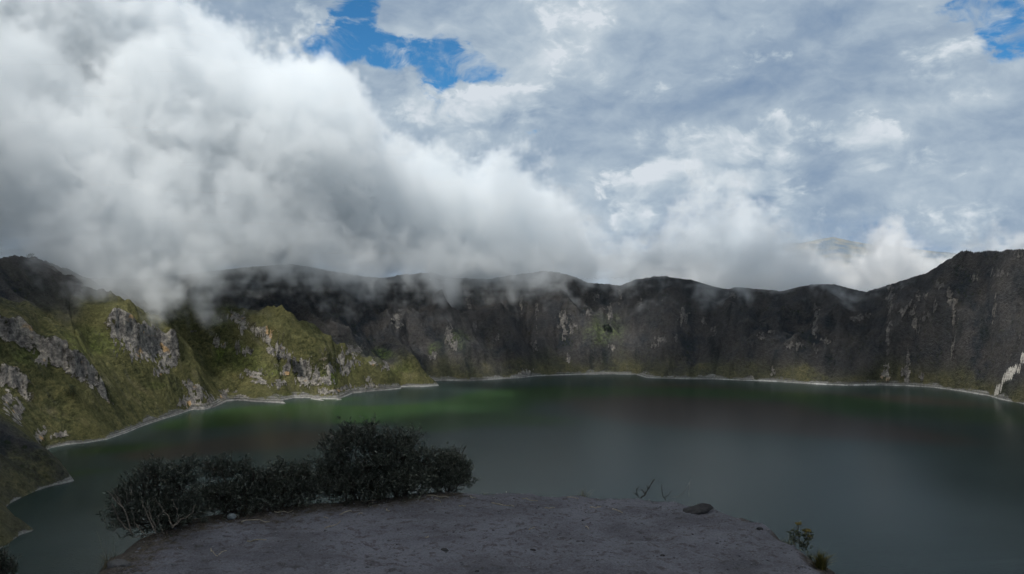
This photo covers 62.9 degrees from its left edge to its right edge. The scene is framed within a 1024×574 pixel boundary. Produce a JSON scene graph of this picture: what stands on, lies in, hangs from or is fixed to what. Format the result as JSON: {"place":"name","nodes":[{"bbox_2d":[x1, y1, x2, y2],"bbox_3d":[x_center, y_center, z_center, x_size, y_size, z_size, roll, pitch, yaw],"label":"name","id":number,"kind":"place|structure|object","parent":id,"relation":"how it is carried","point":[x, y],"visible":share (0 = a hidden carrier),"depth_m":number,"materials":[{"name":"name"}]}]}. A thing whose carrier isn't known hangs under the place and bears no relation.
{"place":"outdoors","nodes":[
{"label":"outdoors","id":0,"kind":"place"},
{"bbox_2d":[98,492,835,573],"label":"gravel ledge ground","id":1,"kind":"structure","parent":0,"point":[661,528],"depth_m":5.95,"materials":[{"name":"grey gravel"}]},
{"bbox_2d":[0,545,21,573],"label":"shrub","id":2,"kind":"object","parent":1,"relation":"on","point":[7,566],"visible":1,"depth_m":5.61,"materials":[{"name":"green plant"}]},
{"bbox_2d":[93,530,117,569],"bbox_3d":[-2.674,1.731,5.529,0.231,0.295,0.185,0,2,0],"label":"grass tuft","id":3,"kind":"object","parent":1,"relation":"on","point":[105,566],"visible":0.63,"depth_m":5.53,"materials":[{"name":"green plant"}]},
{"bbox_2d":[107,559,130,568],"bbox_3d":[-2.518,1.782,5.367,0.144,0.078,0.112,12,-4,-28],"label":"stone","id":4,"kind":"object","parent":1,"relation":"on","point":[118,562],"visible":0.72,"depth_m":5.34,"materials":[{"name":"grey stone"}]},
{"bbox_2d":[94,453,215,537],"bbox_3d":[-2.669,1.585,6.324,0.858,0.659,0.816,0,2,0],"label":"shrub","id":5,"kind":"object","parent":1,"relation":"on","point":[158,509],"visible":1,"depth_m":6.25,"materials":[{"name":"green plant"}]},
{"bbox_2d":[227,513,236,519],"bbox_3d":[-2.199,1.802,6.572,0.067,0.059,0.066,-2,3,-41],"label":"stone","id":6,"kind":"object","parent":1,"relation":"on","point":[231,516],"visible":0.97,"depth_m":6.55,"materials":[{"name":"stone"}]},
{"bbox_2d":[194,451,284,519],"bbox_3d":[-2.264,1.606,6.749,0.687,0.568,0.672,2,3,42],"label":"shrub","id":7,"kind":"object","parent":1,"relation":"on","point":[226,490],"visible":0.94,"depth_m":6.71,"materials":[{"name":"green plant"}]},
{"bbox_2d":[227,455,329,511],"bbox_3d":[-1.958,1.657,7.030,0.864,0.514,0.849,0,2,0],"label":"shrub","id":8,"kind":"object","parent":1,"relation":"on","point":[292,485],"visible":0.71,"depth_m":6.94,"materials":[{"name":"green plant"}]},
{"bbox_2d":[305,412,407,507],"bbox_3d":[-1.373,1.499,7.279,0.956,0.846,0.890,0,2,0],"label":"shrub","id":9,"kind":"object","parent":1,"relation":"on","point":[345,482],"visible":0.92,"depth_m":7.19,"materials":[{"name":"green plant"}]},
{"bbox_2d":[358,468,384,499],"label":"grass tuft","id":10,"kind":"object","parent":1,"relation":"on","point":[371,488],"visible":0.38,"depth_m":7.27,"materials":[{"name":"green plant"}]},
{"bbox_2d":[355,422,441,503],"bbox_3d":[-1.000,1.556,7.353,0.753,0.719,0.698,0,2,0],"label":"shrub","id":11,"kind":"object","parent":1,"relation":"on","point":[415,475],"visible":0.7,"depth_m":7.36,"materials":[{"name":"green plant"}]},
{"bbox_2d":[411,441,481,492],"bbox_3d":[-0.612,1.681,7.636,0.577,0.543,0.621,1,2,30],"label":"shrub","id":12,"kind":"object","parent":1,"relation":"on","point":[454,470],"visible":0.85,"depth_m":7.54,"materials":[{"name":"green plant"}]},
{"bbox_2d":[576,487,592,497],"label":"grass tuft","id":13,"kind":"object","parent":1,"relation":"on","point":[583,495],"visible":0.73,"depth_m":7.39,"materials":[{"name":"plant"}]},
{"bbox_2d":[634,479,654,497],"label":"dead twig","id":14,"kind":"object","parent":1,"relation":"on","point":[645,493],"visible":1,"depth_m":7.29,"materials":[{"name":"wood"}]},
{"bbox_2d":[683,503,713,514],"bbox_3d":[1.466,1.828,6.813,0.356,0.057,0.187,-16,8,-9],"label":"boulder","id":15,"kind":"object","parent":1,"relation":"on","point":[701,508],"visible":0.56,"depth_m":6.79,"materials":[{"name":"grey stone"}]},
{"bbox_2d":[786,521,813,552],"bbox_3d":[2.016,1.748,5.865,0.205,0.214,0.105,0,2,0],"label":"flowering plant","id":16,"kind":"object","parent":1,"relation":"on","point":[804,534],"visible":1,"depth_m":5.86,"materials":[{"name":"green plant"}]},
{"bbox_2d":[807,549,837,570],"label":"grass tuft","id":17,"kind":"object","parent":1,"relation":"on","point":[820,562],"visible":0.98,"depth_m":5.52,"materials":[{"name":"green plant"}]},
{"bbox_2d":[0,249,1023,547],"bbox_3d":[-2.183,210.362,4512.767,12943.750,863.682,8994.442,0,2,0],"label":"crater terrain","id":18,"kind":"structure","parent":0,"point":[126,355],"depth_m":2304.62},
{"bbox_2d":[62,385,79,396],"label":"tree","id":19,"kind":"object","parent":18,"relation":"on","point":[72,391],"visible":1,"depth_m":1618.15,"materials":[{"name":"green plant"}]},
{"bbox_2d":[0,374,1023,573],"bbox_3d":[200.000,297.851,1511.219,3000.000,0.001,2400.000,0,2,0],"label":"lake water","id":20,"kind":"structure","parent":0,"point":[870,479],"depth_m":1500.24,"materials":[{"name":"green liquid"}]},
{"bbox_2d":[0,0,1023,285],"label":"sky","id":21,"kind":"structure","parent":0,"point":[586,140],"materials":[{"name":"white"}]},
{"bbox_2d":[630,237,956,291],"bbox_3d":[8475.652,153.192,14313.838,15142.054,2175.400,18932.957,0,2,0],"label":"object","id":22,"kind":"structure","parent":0,"point":[859,266],"depth_m":13751.74,"materials":[{"name":"white"}]}
]}

